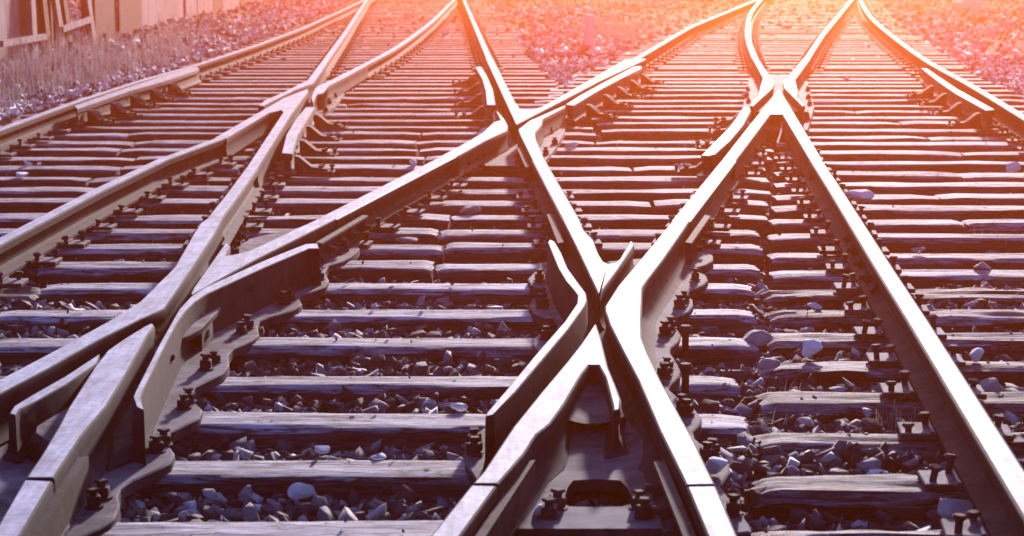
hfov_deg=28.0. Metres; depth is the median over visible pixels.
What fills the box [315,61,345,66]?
tie plate
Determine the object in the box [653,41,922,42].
sleeper
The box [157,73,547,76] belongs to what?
sleeper
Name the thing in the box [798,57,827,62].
tie plate
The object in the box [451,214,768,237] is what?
sleeper
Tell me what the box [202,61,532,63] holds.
sleeper
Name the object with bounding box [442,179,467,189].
tie plate
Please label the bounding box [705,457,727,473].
stone
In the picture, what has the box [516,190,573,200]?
tie plate
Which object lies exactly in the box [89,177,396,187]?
sleeper
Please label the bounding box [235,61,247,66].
tie plate
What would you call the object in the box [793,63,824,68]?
tie plate
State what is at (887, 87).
sleeper
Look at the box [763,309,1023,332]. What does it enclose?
sleeper
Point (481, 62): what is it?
tie plate
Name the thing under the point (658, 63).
tie plate
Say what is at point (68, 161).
sleeper
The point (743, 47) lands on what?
tie plate
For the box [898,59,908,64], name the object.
tie plate
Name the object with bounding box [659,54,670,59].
tie plate
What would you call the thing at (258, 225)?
tie plate
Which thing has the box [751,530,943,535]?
sleeper
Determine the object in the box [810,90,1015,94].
sleeper
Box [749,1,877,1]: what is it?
sleeper
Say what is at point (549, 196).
rail
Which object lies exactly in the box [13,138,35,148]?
tie plate
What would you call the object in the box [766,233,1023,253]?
sleeper
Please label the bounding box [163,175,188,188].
tie plate
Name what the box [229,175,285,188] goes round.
tie plate
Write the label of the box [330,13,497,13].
sleeper
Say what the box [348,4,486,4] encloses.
sleeper
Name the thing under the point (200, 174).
tie plate
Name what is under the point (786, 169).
tie plate
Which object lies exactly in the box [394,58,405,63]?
tie plate
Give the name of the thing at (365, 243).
tie plate
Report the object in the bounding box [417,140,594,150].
sleeper
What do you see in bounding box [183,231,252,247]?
tie plate
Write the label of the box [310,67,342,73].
tie plate
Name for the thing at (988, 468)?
rail
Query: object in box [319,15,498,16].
sleeper
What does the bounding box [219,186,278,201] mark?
tie plate
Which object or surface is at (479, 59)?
tie plate
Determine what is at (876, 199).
sleeper
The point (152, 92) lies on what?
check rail
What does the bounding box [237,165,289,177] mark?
tie plate
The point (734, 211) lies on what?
tie plate
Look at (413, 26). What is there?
sleeper
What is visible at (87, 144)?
sleeper
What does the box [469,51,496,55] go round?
tie plate
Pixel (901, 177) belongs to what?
sleeper
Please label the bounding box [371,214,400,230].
tie plate
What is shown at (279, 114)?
crossing frog
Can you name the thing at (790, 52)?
sleeper
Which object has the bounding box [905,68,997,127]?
check rail
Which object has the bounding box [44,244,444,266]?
sleeper
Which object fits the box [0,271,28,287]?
tie plate
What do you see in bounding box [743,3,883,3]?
sleeper
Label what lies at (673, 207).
sleeper
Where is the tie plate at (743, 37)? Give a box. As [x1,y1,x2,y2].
[736,37,759,40]
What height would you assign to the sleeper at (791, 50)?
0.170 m
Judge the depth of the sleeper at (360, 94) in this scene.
20.02 m
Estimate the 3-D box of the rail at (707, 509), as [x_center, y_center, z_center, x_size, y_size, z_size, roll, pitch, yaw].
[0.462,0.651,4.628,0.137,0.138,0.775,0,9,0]
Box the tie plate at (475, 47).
[468,46,493,50]
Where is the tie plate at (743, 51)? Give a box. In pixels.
[735,49,762,53]
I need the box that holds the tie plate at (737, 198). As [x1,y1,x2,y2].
[689,189,748,201]
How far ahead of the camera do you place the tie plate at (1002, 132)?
15.66 m
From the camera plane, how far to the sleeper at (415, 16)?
40.91 m
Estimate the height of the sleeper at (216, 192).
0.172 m
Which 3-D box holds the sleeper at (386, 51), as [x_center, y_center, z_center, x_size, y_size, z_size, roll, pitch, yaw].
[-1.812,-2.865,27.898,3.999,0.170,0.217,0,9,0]
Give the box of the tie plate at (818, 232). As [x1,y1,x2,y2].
[810,221,877,237]
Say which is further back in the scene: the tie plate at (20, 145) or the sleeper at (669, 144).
the sleeper at (669, 144)
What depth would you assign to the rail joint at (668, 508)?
5.04 m
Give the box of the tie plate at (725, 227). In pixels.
[665,215,730,231]
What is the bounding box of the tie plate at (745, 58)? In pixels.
[737,57,765,61]
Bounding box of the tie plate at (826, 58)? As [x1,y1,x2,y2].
[800,54,828,59]
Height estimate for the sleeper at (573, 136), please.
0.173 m
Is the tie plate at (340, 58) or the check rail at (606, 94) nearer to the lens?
the check rail at (606, 94)
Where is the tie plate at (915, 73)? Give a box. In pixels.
[910,69,920,74]
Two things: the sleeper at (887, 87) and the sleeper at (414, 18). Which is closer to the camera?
the sleeper at (887, 87)
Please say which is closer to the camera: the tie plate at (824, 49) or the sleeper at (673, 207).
the sleeper at (673, 207)
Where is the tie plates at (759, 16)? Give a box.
[338,0,875,22]
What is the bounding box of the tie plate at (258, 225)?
[197,215,263,230]
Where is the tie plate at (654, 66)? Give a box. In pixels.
[647,63,658,68]
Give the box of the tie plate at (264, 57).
[255,53,269,58]
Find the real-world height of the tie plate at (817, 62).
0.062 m
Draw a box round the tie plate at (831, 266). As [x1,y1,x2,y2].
[825,253,901,273]
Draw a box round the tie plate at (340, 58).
[320,56,348,60]
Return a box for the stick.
[776,122,784,145]
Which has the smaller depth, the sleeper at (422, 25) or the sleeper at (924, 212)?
the sleeper at (924, 212)
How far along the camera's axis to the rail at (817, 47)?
30.56 m
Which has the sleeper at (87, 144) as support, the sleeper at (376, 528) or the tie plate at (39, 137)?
the tie plate at (39, 137)
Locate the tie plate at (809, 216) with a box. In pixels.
[803,205,867,221]
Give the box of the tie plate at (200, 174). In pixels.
[187,167,213,177]
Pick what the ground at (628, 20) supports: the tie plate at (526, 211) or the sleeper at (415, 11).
the sleeper at (415, 11)
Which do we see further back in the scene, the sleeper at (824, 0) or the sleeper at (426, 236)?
the sleeper at (824, 0)
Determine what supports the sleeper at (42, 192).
on the ground at (628, 20)
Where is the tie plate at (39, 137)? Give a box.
[32,131,53,140]
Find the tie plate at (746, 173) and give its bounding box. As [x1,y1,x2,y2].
[741,166,760,176]
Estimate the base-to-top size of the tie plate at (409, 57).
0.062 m
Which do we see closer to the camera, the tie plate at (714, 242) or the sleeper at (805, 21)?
the tie plate at (714, 242)
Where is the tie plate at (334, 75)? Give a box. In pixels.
[307,71,340,76]
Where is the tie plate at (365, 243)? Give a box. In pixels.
[354,231,372,248]
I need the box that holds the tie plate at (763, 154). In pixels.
[754,146,766,157]
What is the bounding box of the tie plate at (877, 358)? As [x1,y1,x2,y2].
[865,344,965,366]
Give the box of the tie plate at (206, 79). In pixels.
[199,74,212,80]
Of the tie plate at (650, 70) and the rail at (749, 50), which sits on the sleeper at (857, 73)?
the tie plate at (650, 70)
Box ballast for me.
[0,0,1023,535]
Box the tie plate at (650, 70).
[645,66,654,71]
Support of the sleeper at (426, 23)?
on the ground at (628, 20)
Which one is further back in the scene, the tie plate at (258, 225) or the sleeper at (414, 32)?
the sleeper at (414, 32)
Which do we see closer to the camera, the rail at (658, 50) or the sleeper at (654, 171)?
the sleeper at (654, 171)
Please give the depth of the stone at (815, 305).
8.28 m
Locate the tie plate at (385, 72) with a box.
[377,68,390,73]
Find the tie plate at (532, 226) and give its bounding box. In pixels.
[527,216,591,230]
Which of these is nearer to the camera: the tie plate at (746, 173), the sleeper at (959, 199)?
the sleeper at (959, 199)
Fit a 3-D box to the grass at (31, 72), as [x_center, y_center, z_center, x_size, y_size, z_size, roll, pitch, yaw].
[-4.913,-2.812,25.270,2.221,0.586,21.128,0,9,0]
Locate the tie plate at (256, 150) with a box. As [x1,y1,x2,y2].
[252,145,297,156]
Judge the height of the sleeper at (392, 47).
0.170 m
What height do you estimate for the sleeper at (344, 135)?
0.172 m
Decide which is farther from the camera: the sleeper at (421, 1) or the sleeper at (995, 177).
the sleeper at (421, 1)
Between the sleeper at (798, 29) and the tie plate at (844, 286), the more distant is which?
the sleeper at (798, 29)
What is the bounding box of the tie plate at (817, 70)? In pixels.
[791,66,822,71]
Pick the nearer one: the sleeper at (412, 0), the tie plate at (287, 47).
the tie plate at (287, 47)
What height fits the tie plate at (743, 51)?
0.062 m
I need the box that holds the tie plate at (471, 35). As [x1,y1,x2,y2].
[464,34,487,38]
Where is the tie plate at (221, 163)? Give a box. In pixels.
[211,154,236,166]
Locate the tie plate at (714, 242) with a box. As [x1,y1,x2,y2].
[651,233,720,247]
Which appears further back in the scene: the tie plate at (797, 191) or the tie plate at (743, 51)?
the tie plate at (743, 51)
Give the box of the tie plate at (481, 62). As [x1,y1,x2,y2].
[472,61,502,66]
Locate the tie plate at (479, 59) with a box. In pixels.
[471,58,500,63]
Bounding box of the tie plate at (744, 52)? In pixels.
[736,52,763,56]
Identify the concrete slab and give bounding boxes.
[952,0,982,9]
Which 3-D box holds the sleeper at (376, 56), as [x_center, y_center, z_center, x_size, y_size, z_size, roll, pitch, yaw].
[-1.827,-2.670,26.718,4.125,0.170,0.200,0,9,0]
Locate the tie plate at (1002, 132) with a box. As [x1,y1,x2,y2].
[995,127,1014,135]
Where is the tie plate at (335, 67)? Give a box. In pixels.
[313,64,344,69]
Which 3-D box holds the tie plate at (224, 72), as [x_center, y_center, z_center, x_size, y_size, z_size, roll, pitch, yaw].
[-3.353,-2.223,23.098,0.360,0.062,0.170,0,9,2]
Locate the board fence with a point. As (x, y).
(133, 14)
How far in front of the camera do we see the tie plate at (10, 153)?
14.14 m
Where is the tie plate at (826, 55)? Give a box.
[802,52,829,56]
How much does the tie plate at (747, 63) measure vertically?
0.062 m
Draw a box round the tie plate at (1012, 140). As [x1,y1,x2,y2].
[1006,136,1023,143]
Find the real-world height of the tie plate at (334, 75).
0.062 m
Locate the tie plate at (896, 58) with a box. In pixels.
[892,54,902,59]
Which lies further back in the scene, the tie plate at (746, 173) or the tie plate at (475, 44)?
the tie plate at (475, 44)
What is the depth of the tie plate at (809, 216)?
10.86 m
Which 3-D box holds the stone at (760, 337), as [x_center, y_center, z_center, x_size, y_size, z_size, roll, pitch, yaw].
[0.916,0.258,7.648,0.115,0.061,0.097,1,9,8]
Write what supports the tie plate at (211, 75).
on the sleeper at (262, 78)
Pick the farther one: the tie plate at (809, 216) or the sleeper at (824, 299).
the tie plate at (809, 216)
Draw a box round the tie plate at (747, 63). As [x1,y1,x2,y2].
[738,62,768,67]
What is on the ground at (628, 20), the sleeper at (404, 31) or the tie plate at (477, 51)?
the sleeper at (404, 31)
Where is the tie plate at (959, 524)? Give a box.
[940,510,988,535]
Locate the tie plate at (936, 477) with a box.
[917,453,1023,490]
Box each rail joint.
[31,456,89,535]
[221,216,247,254]
[316,215,371,261]
[475,460,534,535]
[514,147,529,181]
[541,214,563,258]
[644,460,695,535]
[685,215,713,262]
[841,232,878,293]
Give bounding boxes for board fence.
[0,0,264,62]
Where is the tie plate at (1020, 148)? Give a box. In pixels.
[1017,142,1023,150]
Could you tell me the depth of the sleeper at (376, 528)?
5.16 m
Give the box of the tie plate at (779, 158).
[774,149,823,161]
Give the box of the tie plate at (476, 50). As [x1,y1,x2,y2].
[468,48,495,52]
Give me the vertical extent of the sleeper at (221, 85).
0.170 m
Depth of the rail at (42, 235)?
10.77 m
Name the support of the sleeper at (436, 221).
on the ground at (628, 20)
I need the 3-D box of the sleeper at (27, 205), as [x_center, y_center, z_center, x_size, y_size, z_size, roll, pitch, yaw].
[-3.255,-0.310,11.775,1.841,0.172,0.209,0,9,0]
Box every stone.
[16,172,27,176]
[203,492,228,508]
[253,504,261,512]
[287,482,316,500]
[315,445,329,453]
[371,452,386,459]
[394,237,417,243]
[409,159,416,165]
[441,30,449,35]
[450,403,467,410]
[459,204,481,213]
[533,504,541,515]
[564,142,578,146]
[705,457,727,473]
[743,330,772,345]
[757,358,779,369]
[796,417,814,426]
[802,339,822,357]
[807,302,822,308]
[828,386,847,391]
[844,189,874,201]
[866,469,889,474]
[911,247,925,252]
[937,498,972,518]
[969,348,983,361]
[974,262,990,268]
[979,377,999,391]
[1006,162,1020,172]
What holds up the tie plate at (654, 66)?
on the sleeper at (691, 70)
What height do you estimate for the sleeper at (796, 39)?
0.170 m
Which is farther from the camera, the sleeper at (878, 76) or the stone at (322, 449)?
the sleeper at (878, 76)
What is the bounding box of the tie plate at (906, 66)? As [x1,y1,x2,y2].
[901,62,912,67]
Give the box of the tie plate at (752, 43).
[735,40,760,44]
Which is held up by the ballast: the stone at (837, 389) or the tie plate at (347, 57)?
the stone at (837, 389)
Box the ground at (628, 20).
[0,0,1023,531]
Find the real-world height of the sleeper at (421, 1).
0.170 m
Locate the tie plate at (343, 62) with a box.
[317,58,347,63]
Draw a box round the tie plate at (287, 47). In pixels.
[280,44,291,48]
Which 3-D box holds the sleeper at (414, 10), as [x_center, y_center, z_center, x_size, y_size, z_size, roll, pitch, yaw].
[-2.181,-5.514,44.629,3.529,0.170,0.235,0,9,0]
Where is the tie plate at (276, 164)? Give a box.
[244,154,294,166]
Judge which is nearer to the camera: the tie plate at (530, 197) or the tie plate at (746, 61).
the tie plate at (530, 197)
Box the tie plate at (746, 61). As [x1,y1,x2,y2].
[737,59,767,64]
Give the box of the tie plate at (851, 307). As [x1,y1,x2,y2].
[843,293,929,315]
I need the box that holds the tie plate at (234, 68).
[227,64,239,69]
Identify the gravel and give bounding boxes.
[0,0,1023,121]
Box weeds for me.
[495,0,1023,57]
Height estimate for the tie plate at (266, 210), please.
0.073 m
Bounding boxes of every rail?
[0,0,375,151]
[0,138,228,278]
[0,480,67,535]
[73,67,201,126]
[207,167,263,237]
[278,107,347,175]
[318,156,459,230]
[319,0,370,77]
[360,0,459,77]
[432,486,510,535]
[452,67,496,121]
[460,0,491,69]
[528,160,580,238]
[565,66,666,122]
[634,0,770,66]
[671,160,738,236]
[673,108,750,177]
[686,486,736,535]
[743,0,765,69]
[804,0,856,69]
[806,160,1023,535]
[857,0,1023,140]
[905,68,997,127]
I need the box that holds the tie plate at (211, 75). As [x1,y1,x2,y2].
[208,71,221,76]
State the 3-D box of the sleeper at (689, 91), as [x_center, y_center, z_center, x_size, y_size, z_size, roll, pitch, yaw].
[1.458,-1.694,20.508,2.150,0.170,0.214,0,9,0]
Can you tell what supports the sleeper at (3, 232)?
on the ground at (628, 20)
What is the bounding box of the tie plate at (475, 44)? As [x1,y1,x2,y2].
[467,44,492,48]
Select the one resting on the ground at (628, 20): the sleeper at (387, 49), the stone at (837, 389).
the sleeper at (387, 49)
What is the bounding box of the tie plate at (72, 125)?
[67,120,86,127]
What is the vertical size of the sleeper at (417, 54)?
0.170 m
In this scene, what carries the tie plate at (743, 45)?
on the sleeper at (791, 50)
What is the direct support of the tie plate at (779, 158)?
on the sleeper at (957, 167)
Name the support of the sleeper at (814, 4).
on the ground at (628, 20)
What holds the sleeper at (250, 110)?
on the ground at (628, 20)
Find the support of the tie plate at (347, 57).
on the sleeper at (412, 59)
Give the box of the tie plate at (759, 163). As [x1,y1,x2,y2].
[726,154,763,168]
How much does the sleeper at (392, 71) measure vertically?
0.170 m
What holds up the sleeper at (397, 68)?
on the ground at (628, 20)
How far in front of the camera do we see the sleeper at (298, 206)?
11.65 m
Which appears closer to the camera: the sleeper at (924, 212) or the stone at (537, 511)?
the stone at (537, 511)
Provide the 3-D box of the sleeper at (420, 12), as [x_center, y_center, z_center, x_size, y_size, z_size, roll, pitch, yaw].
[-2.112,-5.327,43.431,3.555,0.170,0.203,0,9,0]
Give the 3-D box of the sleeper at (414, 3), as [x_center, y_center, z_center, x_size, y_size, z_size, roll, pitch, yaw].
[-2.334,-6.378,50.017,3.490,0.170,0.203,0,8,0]
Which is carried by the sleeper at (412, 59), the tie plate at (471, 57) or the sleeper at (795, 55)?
the tie plate at (471, 57)
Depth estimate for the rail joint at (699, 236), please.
9.59 m
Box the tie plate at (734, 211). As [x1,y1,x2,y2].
[678,203,740,216]
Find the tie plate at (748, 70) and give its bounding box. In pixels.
[739,65,769,71]
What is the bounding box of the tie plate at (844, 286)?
[833,273,914,292]
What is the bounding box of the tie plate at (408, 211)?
[398,203,425,217]
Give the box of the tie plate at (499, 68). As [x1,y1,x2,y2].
[473,64,503,69]
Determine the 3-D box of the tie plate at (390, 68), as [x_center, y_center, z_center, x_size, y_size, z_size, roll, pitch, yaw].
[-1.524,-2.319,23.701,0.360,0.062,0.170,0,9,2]
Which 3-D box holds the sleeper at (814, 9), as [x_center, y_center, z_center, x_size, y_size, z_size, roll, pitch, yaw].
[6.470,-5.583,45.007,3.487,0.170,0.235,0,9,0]
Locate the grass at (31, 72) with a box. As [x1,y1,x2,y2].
[0,9,272,112]
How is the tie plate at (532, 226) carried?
on the sleeper at (603, 236)
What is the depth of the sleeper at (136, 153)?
14.66 m
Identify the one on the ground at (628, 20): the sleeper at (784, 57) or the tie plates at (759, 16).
the sleeper at (784, 57)
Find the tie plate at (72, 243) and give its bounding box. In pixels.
[57,230,90,247]
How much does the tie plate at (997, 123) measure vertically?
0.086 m
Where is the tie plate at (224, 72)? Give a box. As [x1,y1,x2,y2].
[215,67,230,73]
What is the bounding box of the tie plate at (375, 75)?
[372,71,385,76]
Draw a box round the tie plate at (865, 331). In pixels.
[853,314,946,339]
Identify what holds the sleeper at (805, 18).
on the ground at (628, 20)
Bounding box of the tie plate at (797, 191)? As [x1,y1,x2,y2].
[791,180,847,194]
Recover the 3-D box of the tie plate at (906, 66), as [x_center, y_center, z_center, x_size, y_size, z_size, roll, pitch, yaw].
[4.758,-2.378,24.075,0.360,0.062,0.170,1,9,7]
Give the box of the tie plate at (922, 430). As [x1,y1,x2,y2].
[897,411,1013,441]
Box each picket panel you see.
[0,0,51,57]
[51,0,96,50]
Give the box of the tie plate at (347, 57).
[322,53,349,58]
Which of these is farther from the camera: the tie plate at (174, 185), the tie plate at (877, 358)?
the tie plate at (174, 185)
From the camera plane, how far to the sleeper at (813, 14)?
41.94 m
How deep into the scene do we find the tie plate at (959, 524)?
5.09 m
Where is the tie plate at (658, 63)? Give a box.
[651,60,662,64]
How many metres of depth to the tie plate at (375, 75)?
22.42 m
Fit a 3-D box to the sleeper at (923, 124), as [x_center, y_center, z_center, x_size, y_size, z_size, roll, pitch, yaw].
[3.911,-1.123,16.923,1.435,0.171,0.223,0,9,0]
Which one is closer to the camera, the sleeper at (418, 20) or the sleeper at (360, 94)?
the sleeper at (360, 94)
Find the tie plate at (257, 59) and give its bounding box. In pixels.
[251,56,262,60]
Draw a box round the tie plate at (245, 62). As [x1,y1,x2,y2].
[244,58,255,63]
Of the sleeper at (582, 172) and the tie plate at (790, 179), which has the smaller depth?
the tie plate at (790, 179)
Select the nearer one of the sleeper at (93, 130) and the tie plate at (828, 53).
the sleeper at (93, 130)
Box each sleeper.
[0,157,134,166]
[0,166,122,178]
[0,177,92,187]
[0,187,94,197]
[0,198,74,212]
[0,213,45,228]
[0,228,16,236]
[0,286,40,303]
[0,309,756,336]
[0,337,758,369]
[0,375,741,406]
[1,126,592,135]
[5,148,122,157]
[9,266,40,286]
[11,120,242,126]
[21,112,567,120]
[24,140,135,149]
[35,133,129,141]
[35,260,434,286]
[39,283,754,308]
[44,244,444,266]
[55,103,346,107]
[72,96,558,107]
[73,228,438,244]
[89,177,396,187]
[91,92,563,96]
[100,520,443,535]
[101,214,450,230]
[111,198,427,215]
[120,148,418,158]
[120,164,420,177]
[123,83,556,88]
[126,108,536,113]
[129,131,421,141]
[134,80,554,83]
[134,140,416,149]
[134,156,424,165]
[136,460,732,504]
[152,186,381,198]
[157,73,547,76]
[171,70,539,72]
[176,66,537,69]
[183,88,353,91]
[183,412,750,450]
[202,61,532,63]
[204,77,335,79]
[205,58,529,60]
[214,56,526,57]
[221,53,526,55]
[230,51,523,52]
[232,48,525,50]
[239,64,539,65]
[244,47,522,47]
[249,44,521,46]
[250,42,519,43]
[258,40,514,41]
[265,38,512,39]
[266,37,514,39]
[271,35,516,36]
[276,34,512,34]
[278,32,514,33]
[286,31,509,31]
[287,29,504,30]
[292,26,507,26]
[292,27,507,28]
[301,23,506,24]
[304,25,502,25]
[306,21,503,22]
[308,20,501,20]
[310,22,502,22]
[311,18,499,19]
[314,17,501,19]
[317,16,494,16]
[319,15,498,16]
[320,14,498,14]
[327,11,490,11]
[328,119,582,126]
[329,12,495,12]
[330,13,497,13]
[331,10,492,10]
[332,9,492,9]
[338,8,489,8]
[339,6,488,7]
[342,5,486,5]
[345,3,485,3]
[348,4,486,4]
[348,103,545,108]
[351,1,485,1]
[352,0,486,1]
[354,88,556,91]
[364,77,544,79]
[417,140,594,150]
[419,147,773,162]
[422,132,595,146]
[425,155,771,171]
[428,189,770,205]
[429,200,650,220]
[435,264,760,284]
[439,230,760,247]
[440,176,770,192]
[444,242,650,263]
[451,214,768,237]
[461,167,631,176]
[534,100,743,104]
[547,94,1021,99]
[550,89,745,94]
[559,85,1006,89]
[567,82,741,84]
[575,78,983,81]
[579,74,753,77]
[585,110,854,120]
[589,72,970,74]
[590,116,966,126]
[595,68,746,71]
[595,122,900,132]
[595,141,772,149]
[597,105,1023,111]
[601,129,1015,141]
[605,65,966,68]
[610,62,733,64]
[616,57,952,58]
[616,59,957,61]
[618,54,948,56]
[624,52,944,53]
[628,50,938,51]
[631,166,766,178]
[639,46,936,47]
[642,48,941,49]
[645,43,929,45]
[650,39,927,40]
[651,199,767,215]
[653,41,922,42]
[657,37,922,38]
[661,36,922,36]
[668,35,912,35]
[670,32,911,34]
[672,30,910,31]
[673,29,909,29]
[679,27,904,28]
[686,24,902,24]
[686,25,902,26]
[694,21,899,22]
[694,23,900,23]
[699,19,896,19]
[699,20,895,20]
[703,244,763,268]
[706,18,890,18]
[707,16,894,17]
[710,14,892,15]
[713,13,893,13]
[719,11,890,12]
[729,8,884,8]
[729,9,885,10]
[732,6,883,6]
[734,62,960,64]
[735,7,883,7]
[736,5,883,5]
[740,4,882,4]
[741,82,993,84]
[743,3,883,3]
[745,2,876,2]
[748,0,883,0]
[748,67,964,71]
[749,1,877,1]
[749,474,974,521]
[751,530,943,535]
[753,432,1023,465]
[754,391,1023,421]
[755,361,1023,390]
[760,287,1023,309]
[761,332,1023,361]
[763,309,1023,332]
[765,253,1023,271]
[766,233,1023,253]
[767,219,965,234]
[767,269,1023,289]
[769,204,1023,221]
[771,194,939,205]
[773,142,1023,154]
[773,182,1023,195]
[774,171,959,182]
[776,136,928,142]
[776,161,1023,173]
[777,150,961,161]
[782,75,977,77]
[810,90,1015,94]
[812,99,1023,105]
[853,110,1023,116]
[897,121,1000,128]
[926,137,1016,141]
[934,193,1023,205]
[958,173,1023,181]
[960,152,1023,161]
[961,219,1023,233]
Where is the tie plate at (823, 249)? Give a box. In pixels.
[817,238,889,255]
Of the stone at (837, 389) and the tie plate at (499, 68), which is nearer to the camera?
the stone at (837, 389)
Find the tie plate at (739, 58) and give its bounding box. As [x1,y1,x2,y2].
[736,54,764,59]
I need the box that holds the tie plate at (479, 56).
[470,56,499,60]
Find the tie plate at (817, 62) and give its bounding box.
[796,60,825,64]
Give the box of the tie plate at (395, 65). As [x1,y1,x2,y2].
[389,61,400,66]
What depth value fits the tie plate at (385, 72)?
23.03 m
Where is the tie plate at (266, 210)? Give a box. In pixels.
[208,199,271,214]
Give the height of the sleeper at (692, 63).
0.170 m
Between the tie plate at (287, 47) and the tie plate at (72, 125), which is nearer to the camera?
the tie plate at (72, 125)
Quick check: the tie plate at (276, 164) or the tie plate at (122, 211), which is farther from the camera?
the tie plate at (276, 164)
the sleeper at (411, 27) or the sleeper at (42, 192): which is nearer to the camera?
the sleeper at (42, 192)
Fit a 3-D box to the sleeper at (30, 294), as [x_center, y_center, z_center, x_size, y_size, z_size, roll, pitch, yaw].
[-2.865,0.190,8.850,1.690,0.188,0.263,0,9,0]
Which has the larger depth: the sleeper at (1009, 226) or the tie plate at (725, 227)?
the sleeper at (1009, 226)
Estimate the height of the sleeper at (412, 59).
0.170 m
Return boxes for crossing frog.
[0,218,359,535]
[214,65,367,187]
[442,58,646,180]
[464,221,750,535]
[722,58,822,180]
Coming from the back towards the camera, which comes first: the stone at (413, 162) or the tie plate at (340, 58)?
the tie plate at (340, 58)
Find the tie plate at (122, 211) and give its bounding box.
[113,203,142,215]
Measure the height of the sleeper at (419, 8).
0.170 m
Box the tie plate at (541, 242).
[533,231,602,247]
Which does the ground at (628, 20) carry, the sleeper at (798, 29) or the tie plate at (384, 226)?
the sleeper at (798, 29)
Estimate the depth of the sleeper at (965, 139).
15.63 m
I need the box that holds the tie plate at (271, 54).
[263,51,275,55]
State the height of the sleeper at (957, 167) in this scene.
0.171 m
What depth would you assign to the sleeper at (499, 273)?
9.33 m
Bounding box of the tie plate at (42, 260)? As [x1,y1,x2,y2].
[27,249,62,265]
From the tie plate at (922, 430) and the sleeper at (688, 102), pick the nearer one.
the tie plate at (922, 430)
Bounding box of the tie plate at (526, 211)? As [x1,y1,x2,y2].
[521,199,582,216]
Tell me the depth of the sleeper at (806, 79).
22.23 m
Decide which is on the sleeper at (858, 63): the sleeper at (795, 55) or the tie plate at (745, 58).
the tie plate at (745, 58)
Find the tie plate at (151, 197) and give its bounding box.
[139,187,165,201]
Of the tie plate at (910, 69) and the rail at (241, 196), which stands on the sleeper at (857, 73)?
the tie plate at (910, 69)
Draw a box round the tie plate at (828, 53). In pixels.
[803,49,830,54]
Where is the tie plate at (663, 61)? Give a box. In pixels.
[656,57,666,62]
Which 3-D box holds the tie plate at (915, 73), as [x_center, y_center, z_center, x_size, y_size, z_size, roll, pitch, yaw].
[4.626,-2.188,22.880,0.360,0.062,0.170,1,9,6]
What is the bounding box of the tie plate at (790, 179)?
[785,170,840,182]
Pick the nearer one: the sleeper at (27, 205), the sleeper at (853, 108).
the sleeper at (27, 205)
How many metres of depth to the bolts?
13.52 m
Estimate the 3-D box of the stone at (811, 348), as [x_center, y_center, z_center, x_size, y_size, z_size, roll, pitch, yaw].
[1.073,0.288,7.326,0.078,0.061,0.084,4,10,25]
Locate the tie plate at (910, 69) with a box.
[905,65,918,71]
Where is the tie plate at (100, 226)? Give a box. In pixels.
[86,216,116,230]
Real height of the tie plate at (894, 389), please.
0.082 m
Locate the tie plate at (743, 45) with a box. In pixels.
[735,45,760,49]
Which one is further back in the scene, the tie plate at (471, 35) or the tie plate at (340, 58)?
the tie plate at (471, 35)
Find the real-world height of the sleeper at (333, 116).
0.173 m
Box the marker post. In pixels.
[585,14,593,47]
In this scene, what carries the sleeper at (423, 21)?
on the ground at (628, 20)
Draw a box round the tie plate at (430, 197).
[421,190,447,201]
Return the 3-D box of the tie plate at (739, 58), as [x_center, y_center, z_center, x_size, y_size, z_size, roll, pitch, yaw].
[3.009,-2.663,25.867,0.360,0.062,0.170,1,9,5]
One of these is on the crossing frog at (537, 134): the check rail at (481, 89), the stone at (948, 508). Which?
the check rail at (481, 89)
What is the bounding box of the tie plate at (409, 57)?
[402,53,412,58]
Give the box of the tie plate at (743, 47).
[735,47,761,51]
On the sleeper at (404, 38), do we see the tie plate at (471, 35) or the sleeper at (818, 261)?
the tie plate at (471, 35)
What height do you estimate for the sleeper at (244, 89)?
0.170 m
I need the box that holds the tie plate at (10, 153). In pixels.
[0,145,16,156]
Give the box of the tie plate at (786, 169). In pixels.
[779,161,831,172]
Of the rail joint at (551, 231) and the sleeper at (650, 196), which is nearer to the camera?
the rail joint at (551, 231)
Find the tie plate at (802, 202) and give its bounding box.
[797,194,857,207]
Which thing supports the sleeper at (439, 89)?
on the ground at (628, 20)
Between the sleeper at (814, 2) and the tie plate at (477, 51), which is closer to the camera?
the tie plate at (477, 51)
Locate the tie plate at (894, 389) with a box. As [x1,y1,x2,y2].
[879,370,986,399]
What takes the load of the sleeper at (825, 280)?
on the ground at (628, 20)
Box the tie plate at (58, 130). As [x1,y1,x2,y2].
[52,123,70,133]
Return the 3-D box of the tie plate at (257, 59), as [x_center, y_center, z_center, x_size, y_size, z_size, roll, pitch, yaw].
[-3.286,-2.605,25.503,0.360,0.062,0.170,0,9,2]
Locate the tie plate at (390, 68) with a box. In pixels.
[384,64,395,69]
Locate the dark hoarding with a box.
[19,0,55,47]
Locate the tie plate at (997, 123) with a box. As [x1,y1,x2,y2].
[992,119,1001,127]
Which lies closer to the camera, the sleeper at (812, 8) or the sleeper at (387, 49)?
the sleeper at (387, 49)
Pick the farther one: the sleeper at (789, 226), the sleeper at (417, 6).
the sleeper at (417, 6)
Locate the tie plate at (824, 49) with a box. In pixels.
[805,47,831,51]
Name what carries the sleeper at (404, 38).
on the ground at (628, 20)
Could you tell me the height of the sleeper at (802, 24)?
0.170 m
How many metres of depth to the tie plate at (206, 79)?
21.87 m
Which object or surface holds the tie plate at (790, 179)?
on the sleeper at (900, 188)
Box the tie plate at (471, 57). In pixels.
[470,53,497,58]
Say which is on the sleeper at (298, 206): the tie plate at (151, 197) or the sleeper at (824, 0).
the tie plate at (151, 197)

